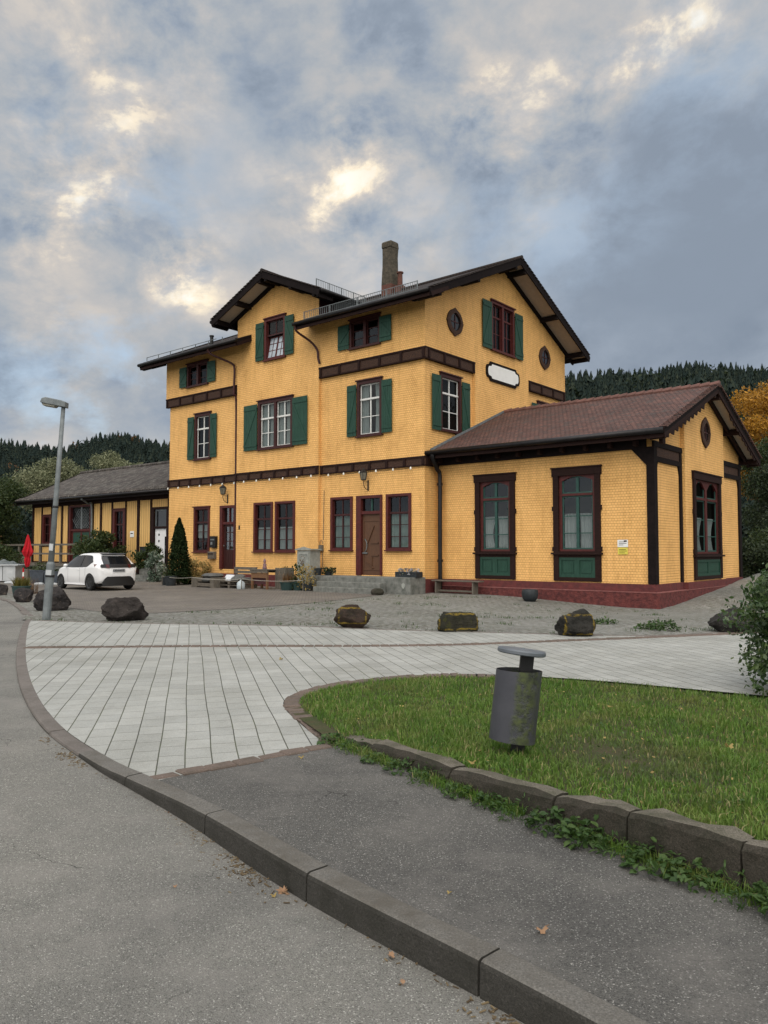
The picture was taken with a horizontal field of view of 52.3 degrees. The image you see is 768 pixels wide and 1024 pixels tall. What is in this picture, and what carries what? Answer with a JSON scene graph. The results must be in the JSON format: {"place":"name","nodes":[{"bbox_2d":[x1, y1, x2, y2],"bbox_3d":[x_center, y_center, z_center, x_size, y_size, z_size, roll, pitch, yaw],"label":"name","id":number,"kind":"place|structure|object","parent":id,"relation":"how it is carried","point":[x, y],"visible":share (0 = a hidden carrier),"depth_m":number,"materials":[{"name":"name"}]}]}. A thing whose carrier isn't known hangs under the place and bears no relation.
{"place":"outdoors","nodes":[
{"label":"outdoors","id":0,"kind":"place"},
{"bbox_2d":[21,566,34,581],"bbox_3d":[-17.511,3.084,38.743,0.677,0.878,0.621,-2,-4,40],"label":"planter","id":1,"kind":"object","parent":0,"point":[26,572],"visible":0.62,"depth_m":38.46,"materials":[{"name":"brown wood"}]},
{"bbox_2d":[22,535,33,566],"bbox_3d":[-17.622,2.144,38.670,0.499,2.150,0.499,-2,-4,40],"label":"folded parasol","id":2,"kind":"object","parent":1,"relation":"in","point":[27,551],"visible":0.98,"depth_m":38.59,"materials":[{"name":"red fabric"}]},
{"bbox_2d":[0,581,386,612],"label":"block paving","id":3,"kind":"structure","parent":0,"point":[156,597],"depth_m":27.35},
{"bbox_2d":[0,559,24,580],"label":"covered stand","id":4,"kind":"object","parent":3,"relation":"on","point":[10,569],"visible":0.93,"depth_m":40.04,"materials":[{"name":"white fabric"}]},
{"bbox_2d":[9,576,31,592],"bbox_3d":[-12.777,2.605,27.521,0.792,0.736,0.927,0,-3,0],"label":"flower tub","id":5,"kind":"object","parent":3,"relation":"on","point":[20,582],"visible":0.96,"depth_m":27.33,"materials":[{"name":"green plant"}]},
{"bbox_2d":[29,562,46,583],"bbox_3d":[-16.709,2.956,38.108,1.075,1.072,0.634,-2,-3,28],"label":"planter","id":6,"kind":"object","parent":3,"relation":"on","point":[36,573],"visible":0.74,"depth_m":37.91,"materials":[{"name":"grey plastic"}]},
{"bbox_2d":[57,550,135,589],"bbox_3d":[-12.083,2.407,32.776,3.990,1.606,2.026,-3,-4,43],"label":"parked car","id":7,"kind":"object","parent":3,"relation":"on","point":[91,571],"visible":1,"depth_m":31.62,"materials":[{"name":"white paint"}]},
{"bbox_2d":[144,550,166,581],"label":"shrub","id":8,"kind":"object","parent":3,"relation":"on","point":[152,561],"visible":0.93,"depth_m":39.94,"materials":[{"name":"green plant"}]},
{"bbox_2d":[165,517,192,584],"bbox_3d":[-9.605,1.873,36.671,1.331,3.294,1.281,-2,-4,40],"label":"conical thuja","id":9,"kind":"object","parent":3,"relation":"on","point":[179,557],"visible":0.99,"depth_m":36.47,"materials":[{"name":"green plant"}]},
{"bbox_2d":[182,556,211,583],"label":"shrub","id":10,"kind":"object","parent":3,"relation":"on","point":[199,573],"visible":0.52,"depth_m":37.44,"materials":[{"name":"yellow plant"}]},
{"bbox_2d":[192,577,227,587],"bbox_3d":[-7.578,3.086,34.318,1.500,0.440,0.950,-2,-4,40],"label":"beam bench","id":11,"kind":"object","parent":3,"relation":"on","point":[196,582],"visible":0.73,"depth_m":33.94,"materials":[{"name":"brown wood"}]},
{"bbox_2d":[219,567,256,587],"bbox_3d":[-6.306,2.825,33.693,1.530,0.900,1.000,-2,-4,40],"label":"pallet sofa","id":12,"kind":"object","parent":3,"relation":"on","point":[231,584],"visible":0.6,"depth_m":33.76,"materials":[{"name":"brown wood"}]},
{"bbox_2d":[249,569,275,589],"bbox_3d":[-5.007,2.813,32.728,1.120,0.830,0.700,-2,-4,40],"label":"table","id":13,"kind":"object","parent":3,"relation":"on","point":[260,574],"visible":0.94,"depth_m":32.53,"materials":[{"name":"brown wood"}]},
{"bbox_2d":[275,566,293,588],"bbox_3d":[-4.125,2.725,32.530,0.616,0.986,0.520,-2,-4,40],"label":"slatted crate","id":14,"kind":"object","parent":3,"relation":"on","point":[278,575],"visible":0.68,"depth_m":32.37,"materials":[{"name":"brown wood"}]},
{"bbox_2d":[280,572,294,589],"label":"potted plant","id":15,"kind":"object","parent":3,"relation":"on","point":[286,583],"visible":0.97,"depth_m":31.50,"materials":[{"name":"green plant"}]},
{"bbox_2d":[291,563,304,590],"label":"potted plant","id":16,"kind":"object","parent":3,"relation":"on","point":[295,584],"visible":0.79,"depth_m":31.45,"materials":[{"name":"green plant"}]},
{"bbox_2d":[296,564,316,590],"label":"potted plant","id":17,"kind":"object","parent":3,"relation":"on","point":[307,586],"visible":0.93,"depth_m":31.16,"materials":[{"name":"plant"}]},
{"bbox_2d":[295,547,321,582],"bbox_3d":[-3.146,2.331,32.486,0.920,1.770,0.745,-2,-4,40],"label":"cabinet","id":18,"kind":"object","parent":3,"relation":"on","point":[306,556],"visible":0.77,"depth_m":32.24,"materials":[{"name":"grey metal"}]},
{"bbox_2d":[0,600,523,1023],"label":"road","id":19,"kind":"structure","parent":0,"point":[103,920],"depth_m":3.61,"materials":[{"name":"grey asphalt"}]},
{"bbox_2d":[38,737,519,1023],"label":"litter","id":20,"kind":"object","parent":19,"relation":"on","point":[242,873],"visible":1,"depth_m":4.17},
{"bbox_2d":[16,611,649,1023],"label":"kerb","id":21,"kind":"structure","parent":19,"relation":"on","point":[512,985],"depth_m":3.56,"materials":[{"name":"grey concrete"}]},
{"bbox_2d":[0,573,764,635],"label":"grass paver yard","id":22,"kind":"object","parent":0,"point":[699,612],"depth_m":20.77,"materials":[{"name":"grey gravel"}]},
{"bbox_2d":[0,540,23,562],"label":"shrub","id":23,"kind":"object","parent":22,"relation":"on","point":[5,555],"visible":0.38,"depth_m":48.64,"materials":[{"name":"green plant"}]},
{"bbox_2d":[0,473,32,550],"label":"broadleaf tree","id":24,"kind":"object","parent":22,"relation":"on","point":[11,491],"visible":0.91,"depth_m":53.15,"materials":[{"name":"green plant"}]},
{"bbox_2d":[13,587,33,601],"bbox_3d":[-11.350,2.651,24.600,0.627,0.556,0.600,0,-3,0],"label":"boulder","id":25,"kind":"object","parent":22,"relation":"on","point":[22,594],"visible":0.95,"depth_m":24.44,"materials":[{"name":"stone"}]},
{"bbox_2d":[18,562,68,568],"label":"loading platform","id":26,"kind":"structure","parent":22,"relation":"on","point":[58,566],"depth_m":47.59,"materials":[{"name":"grey concrete"}]},
{"bbox_2d":[2,543,78,563],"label":"platform railing","id":27,"kind":"object","parent":26,"relation":"on","point":[60,553],"visible":0.53,"depth_m":47.37,"materials":[{"name":"grey wood"}]},
{"bbox_2d":[68,528,130,556],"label":"shrub","id":28,"kind":"object","parent":26,"relation":"on","point":[100,541],"visible":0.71,"depth_m":42.23,"materials":[{"name":"green plant"}]},
{"bbox_2d":[6,456,87,512],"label":"silver willow","id":29,"kind":"object","parent":22,"relation":"on","point":[40,478],"visible":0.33,"depth_m":70.18,"materials":[{"name":"green plant"}]},
{"bbox_2d":[33,586,70,610],"bbox_3d":[-8.989,2.383,21.213,0.968,0.760,0.722,1,-3,-25],"label":"boulder","id":30,"kind":"object","parent":22,"relation":"on","point":[61,600],"visible":0.71,"depth_m":21.03,"materials":[{"name":"stone"}]},
{"bbox_2d":[40,397,68,619],"bbox_3d":[-7.775,0.011,18.331,0.596,5.425,0.220,0,-3,0],"label":"street lamp","id":31,"kind":"object","parent":22,"relation":"on","point":[50,564],"visible":0.98,"depth_m":18.28,"materials":[{"name":"metal"}]},
{"bbox_2d":[13,461,169,574],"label":"goods shed","id":32,"kind":"structure","parent":22,"relation":"on","point":[128,505],"depth_m":46.76,"materials":[{"name":"paint"}]},
{"bbox_2d":[41,514,50,543],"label":"window","id":33,"kind":"structure","parent":32,"relation":"in","point":[46,523],"depth_m":50.84,"materials":[{"name":"paint"}]},
{"bbox_2d":[68,504,90,561],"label":"door","id":34,"kind":"structure","parent":32,"relation":"in","point":[79,515],"depth_m":48.30,"materials":[{"name":"paint"}]},
{"bbox_2d":[111,508,124,551],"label":"window","id":35,"kind":"structure","parent":32,"relation":"in","point":[118,518],"depth_m":45.49,"materials":[{"name":"paint"}]},
{"bbox_2d":[150,506,167,572],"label":"door","id":36,"kind":"structure","parent":32,"relation":"in","point":[159,518],"depth_m":42.72,"materials":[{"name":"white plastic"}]},
{"bbox_2d":[86,450,143,469],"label":"silver willow","id":37,"kind":"object","parent":22,"relation":"on","point":[113,460],"visible":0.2,"depth_m":69.02,"materials":[{"name":"green plant"}]},
{"bbox_2d":[101,597,148,620],"bbox_3d":[-6.020,2.287,18.160,0.969,0.653,0.750,0,-3,0],"label":"boulder","id":38,"kind":"object","parent":22,"relation":"on","point":[122,609],"visible":0.91,"depth_m":17.91,"materials":[{"name":"stone"}]},
{"bbox_2d":[131,541,162,568],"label":"shrub","id":39,"kind":"object","parent":22,"relation":"on","point":[140,557],"visible":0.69,"depth_m":40.72,"materials":[{"name":"green plant"}]},
{"bbox_2d":[311,575,392,593],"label":"front steps","id":40,"kind":"structure","parent":22,"relation":"on","point":[348,584],"depth_m":30.04,"materials":[{"name":"grey stone"}]},
{"bbox_2d":[334,604,370,627],"bbox_3d":[-0.641,2.236,16.444,0.702,0.585,0.615,-1,-3,15],"label":"boulder","id":41,"kind":"object","parent":22,"relation":"on","point":[352,616],"visible":0.91,"depth_m":16.28,"materials":[{"name":"stone"}]},
{"bbox_2d":[137,240,589,592],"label":"station house","id":42,"kind":"structure","parent":22,"relation":"on","point":[294,378],"depth_m":33.95,"materials":[{"name":"paint"}]},
{"bbox_2d":[179,359,215,388],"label":"window","id":43,"kind":"structure","parent":42,"relation":"in","point":[195,374],"depth_m":39.37,"materials":[{"name":"paint"}]},
{"bbox_2d":[191,506,210,552],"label":"window","id":44,"kind":"structure","parent":42,"relation":"in","point":[201,514],"depth_m":38.95,"materials":[{"name":"paint"}]},
{"bbox_2d":[187,410,216,460],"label":"window","id":45,"kind":"structure","parent":42,"relation":"in","point":[201,428],"depth_m":39.21,"materials":[{"name":"paint"}]},
{"bbox_2d":[219,505,233,568],"bbox_3d":[-7.299,1.212,37.531,1.140,3.040,0.605,-2,-4,40],"label":"door","id":46,"kind":"structure","parent":42,"relation":"in","point":[226,519],"depth_m":37.55,"materials":[{"name":"paint"}]},
{"bbox_2d":[251,502,272,552],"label":"window","id":47,"kind":"structure","parent":42,"relation":"in","point":[262,511],"depth_m":35.80,"materials":[{"name":"paint"}]},
{"bbox_2d":[255,312,293,361],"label":"window","id":48,"kind":"structure","parent":42,"relation":"in","point":[275,345],"depth_m":35.71,"materials":[{"name":"paint"}]},
{"bbox_2d":[243,394,306,450],"bbox_3d":[-4.753,-3.987,35.424,4.184,2.322,0.670,-2,-4,40],"label":"window","id":49,"kind":"structure","parent":42,"relation":"in","point":[283,423],"depth_m":35.28,"materials":[{"name":"paint"}]},
{"bbox_2d":[273,500,295,552],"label":"window","id":50,"kind":"structure","parent":42,"relation":"in","point":[284,526],"depth_m":34.90,"materials":[{"name":"paint"}]},
{"bbox_2d":[167,467,411,489],"bbox_3d":[-5.104,-1.450,35.214,15.924,0.110,0.230,-2,-4,40],"label":"light string","id":51,"kind":"object","parent":42,"relation":"attached to","point":[287,478],"visible":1,"depth_m":34.58,"materials":[{"name":"white plastic"}]},
{"bbox_2d":[328,496,353,550],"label":"window","id":52,"kind":"structure","parent":42,"relation":"in","point":[341,508],"depth_m":32.85,"materials":[{"name":"paint"}]},
{"bbox_2d":[337,312,390,350],"bbox_3d":[-0.643,-7.351,32.159,2.884,1.282,0.670,-2,-4,40],"label":"window","id":53,"kind":"structure","parent":42,"relation":"in","point":[369,330],"depth_m":32.29,"materials":[{"name":"paint"}]},
{"bbox_2d":[346,376,391,437],"bbox_3d":[-0.432,-4.244,32.027,2.404,2.382,0.670,-2,-4,40],"label":"window","id":54,"kind":"structure","parent":42,"relation":"in","point":[374,394],"depth_m":32.14,"materials":[{"name":"paint"}]},
{"bbox_2d":[356,494,382,575],"bbox_3d":[-0.430,0.946,31.813,1.380,3.230,0.605,-2,-4,40],"label":"door","id":55,"kind":"structure","parent":42,"relation":"in","point":[369,508],"depth_m":31.73,"materials":[{"name":"paint"}]},
{"bbox_2d":[384,493,411,550],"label":"window","id":56,"kind":"structure","parent":42,"relation":"in","point":[398,506],"depth_m":30.90,"materials":[{"name":"paint"}]},
{"bbox_2d":[432,371,470,433],"bbox_3d":[2.497,-4.342,31.562,0.670,2.372,2.634,-2,-4,40],"label":"window","id":57,"kind":"structure","parent":42,"relation":"in","point":[450,395],"depth_m":31.89,"materials":[{"name":"paint"}]},
{"bbox_2d":[482,298,523,360],"bbox_3d":[5.035,-8.029,34.559,0.670,2.252,3.364,-2,-4,40],"label":"window","id":58,"kind":"structure","parent":42,"relation":"in","point":[502,331],"depth_m":34.82,"materials":[{"name":"paint"}]},
{"bbox_2d":[37,595,714,633],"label":"yard weeds","id":59,"kind":"object","parent":22,"relation":"on","point":[653,614],"visible":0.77,"depth_m":19.26,"materials":[{"name":"green plant"}]},
{"bbox_2d":[38,620,727,635],"bbox_3d":[1.363,2.462,16.280,18.875,0.118,2.587,0,-3,3],"label":"yard edge","id":60,"kind":"object","parent":22,"relation":"on","point":[380,629],"visible":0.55,"depth_m":16.18,"materials":[{"name":"stone"}]},
{"bbox_2d":[393,577,424,594],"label":"stone block","id":61,"kind":"structure","parent":22,"relation":"on","point":[408,585],"depth_m":28.85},
{"bbox_2d":[395,568,422,577],"bbox_3d":[0.921,2.254,29.263,1.051,0.364,0.551,-2,-4,40],"label":"flower trough","id":62,"kind":"object","parent":61,"relation":"on","point":[410,573],"visible":0.99,"depth_m":29.07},
{"bbox_2d":[431,580,483,594],"bbox_3d":[2.731,2.917,29.180,2.120,0.735,0.390,-2,-4,40],"label":"bench","id":63,"kind":"object","parent":22,"relation":"on","point":[438,589],"visible":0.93,"depth_m":29.03,"materials":[{"name":"brown wood"}]},
{"bbox_2d":[437,612,478,631],"bbox_3d":[1.480,2.256,15.758,0.836,0.478,0.500,0,-3,0],"label":"boulder","id":64,"kind":"object","parent":22,"relation":"on","point":[457,621],"visible":0.86,"depth_m":15.55,"materials":[{"name":"stone"}]},
{"bbox_2d":[522,589,537,601],"bbox_3d":[4.916,2.808,26.353,0.560,0.400,0.560,-2,-4,40],"label":"round pot","id":65,"kind":"object","parent":22,"relation":"on","point":[529,595],"visible":1,"depth_m":26.15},
{"bbox_2d":[424,380,761,608],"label":"side wing","id":66,"kind":"structure","parent":22,"relation":"on","point":[630,500],"depth_m":27.74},
{"bbox_2d":[472,472,516,579],"bbox_3d":[4.321,0.535,29.143,1.840,3.890,0.950,-2,-4,40],"label":"window","id":67,"kind":"structure","parent":66,"relation":"in","point":[495,553],"depth_m":29.00,"materials":[{"name":"paint"}]},
{"bbox_2d":[550,464,602,581],"bbox_3d":[6.826,0.412,27.060,1.880,3.930,0.950,-2,-4,40],"label":"window","id":68,"kind":"structure","parent":66,"relation":"in","point":[577,507],"depth_m":26.92,"materials":[{"name":"paint"}]},
{"bbox_2d":[691,470,724,579],"bbox_3d":[11.607,0.533,28.911,0.950,3.870,3.220,-2,-4,40],"label":"window","id":69,"kind":"structure","parent":66,"relation":"in","point":[708,555],"depth_m":29.05,"materials":[{"name":"paint"}]},
{"bbox_2d":[651,620,680,630],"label":"weed","id":70,"kind":"object","parent":22,"relation":"on","point":[661,624],"visible":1,"depth_m":15.75,"materials":[{"name":"green plant"}]},
{"bbox_2d":[707,606,758,632],"bbox_3d":[7.000,2.187,15.626,1.015,0.604,0.751,-1,-3,16],"label":"boulder","id":71,"kind":"object","parent":22,"relation":"on","point":[719,625],"visible":0.48,"depth_m":15.43,"materials":[{"name":"stone"}]},
{"bbox_2d":[729,380,767,501],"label":"maple tree","id":72,"kind":"object","parent":22,"relation":"on","point":[756,428],"visible":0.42,"depth_m":61.34,"materials":[{"name":"orange plant"}]},
{"bbox_2d":[741,443,767,533],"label":"broadleaf tree","id":73,"kind":"object","parent":22,"relation":"on","point":[759,483],"visible":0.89,"depth_m":53.66,"materials":[{"name":"green plant"}]},
{"bbox_2d":[741,432,767,504],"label":"broadleaf tree","id":74,"kind":"object","parent":22,"relation":"on","point":[762,448],"visible":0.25,"depth_m":57.86,"materials":[{"name":"green plant"}]},
{"bbox_2d":[742,537,767,577],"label":"broadleaf tree","id":75,"kind":"object","parent":22,"relation":"on","point":[756,554],"visible":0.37,"depth_m":40.37,"materials":[{"name":"green plant"}]},
{"bbox_2d":[744,526,767,564],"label":"broadleaf tree","id":76,"kind":"object","parent":22,"relation":"on","point":[763,536],"visible":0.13,"depth_m":43.72,"materials":[{"name":"green plant"}]},
{"bbox_2d":[0,0,767,451],"label":"sky","id":77,"kind":"structure","parent":0,"point":[157,156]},
{"bbox_2d":[1,557,767,779],"bbox_3d":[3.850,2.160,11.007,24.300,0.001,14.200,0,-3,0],"label":"paved forecourt","id":78,"kind":"structure","parent":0,"point":[150,711],"depth_m":10.64,"materials":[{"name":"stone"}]},
{"bbox_2d":[150,744,332,779],"bbox_3d":[-1.046,1.955,6.014,1.545,0.113,0.158,2,-4,-39],"label":"sett edging","id":79,"kind":"object","parent":78,"relation":"on","point":[227,764],"visible":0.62,"depth_m":5.93,"materials":[{"name":"stone"}]},
{"bbox_2d":[28,632,742,646],"bbox_3d":[3.645,2.381,14.696,19.485,0.112,1.381,1,-3,-13],"label":"sett strip","id":80,"kind":"object","parent":78,"relation":"on","point":[399,644],"visible":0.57,"depth_m":13.37,"materials":[{"name":"stone"}]},
{"bbox_2d":[283,673,494,745],"bbox_3d":[-0.024,2.088,8.735,1.896,0.116,4.297,-2,-3,32],"label":"sett edging","id":81,"kind":"object","parent":78,"relation":"on","point":[290,702],"visible":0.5,"depth_m":8.79,"materials":[{"name":"stone"}]},
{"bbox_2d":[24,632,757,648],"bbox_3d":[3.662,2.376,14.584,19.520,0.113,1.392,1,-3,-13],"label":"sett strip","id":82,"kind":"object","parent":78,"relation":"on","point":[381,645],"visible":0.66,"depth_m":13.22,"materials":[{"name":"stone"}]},
{"bbox_2d":[554,609,596,636],"bbox_3d":[3.640,2.147,14.913,0.732,0.614,0.600,0,-3,0],"label":"boulder","id":83,"kind":"object","parent":78,"relation":"on","point":[580,622],"visible":0.93,"depth_m":14.71,"materials":[{"name":"stone"}]},
{"bbox_2d":[160,746,767,1023],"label":"path","id":84,"kind":"structure","parent":0,"point":[650,948],"depth_m":3.79,"materials":[{"name":"grey asphalt"}]},
{"bbox_2d":[359,751,390,764],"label":"weed","id":85,"kind":"object","parent":84,"relation":"on","point":[370,760],"visible":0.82,"depth_m":5.97,"materials":[{"name":"green plant"}]},
{"bbox_2d":[382,757,417,776],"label":"weed","id":86,"kind":"object","parent":84,"relation":"on","point":[397,762],"visible":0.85,"depth_m":5.70,"materials":[{"name":"green plant"}]},
{"bbox_2d":[407,762,445,785],"bbox_3d":[0.315,1.833,5.479,0.321,0.167,0.309,-2,-3,31],"label":"weed","id":87,"kind":"object","parent":84,"relation":"on","point":[412,778],"visible":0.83,"depth_m":5.45,"materials":[{"name":"green plant"}]},
{"bbox_2d":[438,781,476,798],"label":"weed","id":88,"kind":"object","parent":84,"relation":"on","point":[455,787],"visible":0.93,"depth_m":5.14,"materials":[{"name":"green plant"}]},
{"bbox_2d":[469,791,510,813],"bbox_3d":[0.681,1.829,4.957,0.271,0.134,0.288,1,-3,-26],"label":"weed","id":89,"kind":"object","parent":84,"relation":"on","point":[482,796],"visible":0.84,"depth_m":4.91,"materials":[{"name":"green plant"}]},
{"bbox_2d":[494,792,544,825],"bbox_3d":[0.832,1.799,4.761,0.350,0.159,0.327,-2,-3,29],"label":"weed","id":90,"kind":"object","parent":84,"relation":"on","point":[509,812],"visible":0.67,"depth_m":4.71,"materials":[{"name":"green plant"}]},
{"bbox_2d":[316,734,767,911],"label":"kerb grass","id":91,"kind":"structure","parent":84,"relation":"on","point":[434,780],"depth_m":4.80,"materials":[{"name":"plant"}]},
{"bbox_2d":[521,806,576,837],"bbox_3d":[0.970,1.799,4.550,0.354,0.168,0.321,0,-3,0],"label":"weed","id":92,"kind":"object","parent":84,"relation":"on","point":[555,811],"visible":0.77,"depth_m":4.52,"materials":[{"name":"green plant"}]},
{"bbox_2d":[554,814,618,850],"bbox_3d":[1.126,1.772,4.355,0.372,0.161,0.375,0,-3,0],"label":"weed","id":93,"kind":"object","parent":84,"relation":"on","point":[580,829],"visible":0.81,"depth_m":4.30,"materials":[{"name":"green plant"}]},
{"bbox_2d":[588,830,653,862],"bbox_3d":[1.263,1.767,4.154,0.347,0.135,0.336,0,-3,0],"label":"weed","id":94,"kind":"object","parent":84,"relation":"on","point":[600,845],"visible":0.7,"depth_m":4.13,"materials":[{"name":"green plant"}]},
{"bbox_2d":[619,837,693,878],"bbox_3d":[1.391,1.764,3.986,0.385,0.170,0.343,0,-3,0],"label":"weed","id":95,"kind":"object","parent":84,"relation":"on","point":[653,863],"visible":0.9,"depth_m":3.94,"materials":[{"name":"green plant"}]},
{"bbox_2d":[664,856,722,892],"bbox_3d":[1.524,1.766,3.837,0.304,0.155,0.277,2,-4,-39],"label":"weed","id":96,"kind":"object","parent":84,"relation":"on","point":[683,877],"visible":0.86,"depth_m":3.79,"materials":[{"name":"green plant"}]},
{"bbox_2d":[692,860,766,911],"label":"weed","id":97,"kind":"object","parent":84,"relation":"on","point":[732,891],"visible":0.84,"depth_m":3.62,"materials":[{"name":"green plant"}]},
{"bbox_2d":[739,881,767,918],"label":"weed","id":98,"kind":"object","parent":84,"relation":"on","point":[763,887],"visible":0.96,"depth_m":3.52,"materials":[{"name":"green plant"}]},
{"bbox_2d":[291,673,767,840],"bbox_3d":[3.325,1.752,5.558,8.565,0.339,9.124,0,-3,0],"label":"grass","id":99,"kind":"structure","parent":0,"point":[451,734],"depth_m":6.75,"materials":[{"name":"green plant"}]},
{"bbox_2d":[489,646,545,756],"bbox_3d":[1.009,1.483,5.911,0.439,0.928,0.388,0,-3,0],"label":"litter bin","id":100,"kind":"object","parent":99,"relation":"on","point":[515,708],"visible":0.96,"depth_m":5.76,"materials":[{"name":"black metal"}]},
{"bbox_2d":[307,677,767,812],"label":"lawn litter","id":101,"kind":"object","parent":99,"relation":"on","point":[626,739],"visible":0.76,"depth_m":6.43,"materials":[{"name":"plant"}]},
{"bbox_2d":[311,677,767,814],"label":"clover","id":102,"kind":"object","parent":99,"relation":"on","point":[600,778],"visible":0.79,"depth_m":6.54,"materials":[{"name":"green plant"}]},
{"bbox_2d":[340,735,767,897],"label":"lawn kerb","id":103,"kind":"structure","parent":99,"relation":"on","point":[713,846],"depth_m":4.25,"materials":[{"name":"stone"}]},
{"bbox_2d":[717,563,767,696],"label":"bush","id":104,"kind":"object","parent":99,"relation":"on","point":[758,591],"visible":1,"depth_m":9.06,"materials":[{"name":"green plant"}]},
{"bbox_3d":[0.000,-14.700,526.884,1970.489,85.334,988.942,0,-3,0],"label":"hills","id":105,"kind":"structure","parent":0,"visible":0},
{"bbox_2d":[0,430,169,552],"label":"forest","id":106,"kind":"object","parent":105,"relation":"on","point":[75,455],"visible":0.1,"depth_m":532.95,"materials":[{"name":"green plant"}]},
{"bbox_2d":[0,365,765,543],"bbox_3d":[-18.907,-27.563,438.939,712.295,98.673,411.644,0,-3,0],"label":"mixed woodland","id":107,"kind":"object","parent":105,"relation":"on","point":[28,526],"visible":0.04,"depth_m":472.84,"materials":[{"name":"green plant"}]},
{"bbox_2d":[565,361,767,541],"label":"forest","id":108,"kind":"object","parent":105,"relation":"on","point":[588,386],"visible":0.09,"depth_m":331.00,"materials":[{"name":"green plant"}]},
{"bbox_2d":[565,364,767,421],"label":"mixed woodland","id":109,"kind":"object","parent":105,"relation":"on","point":[727,379],"visible":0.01,"depth_m":335.67,"materials":[{"name":"green plant"}]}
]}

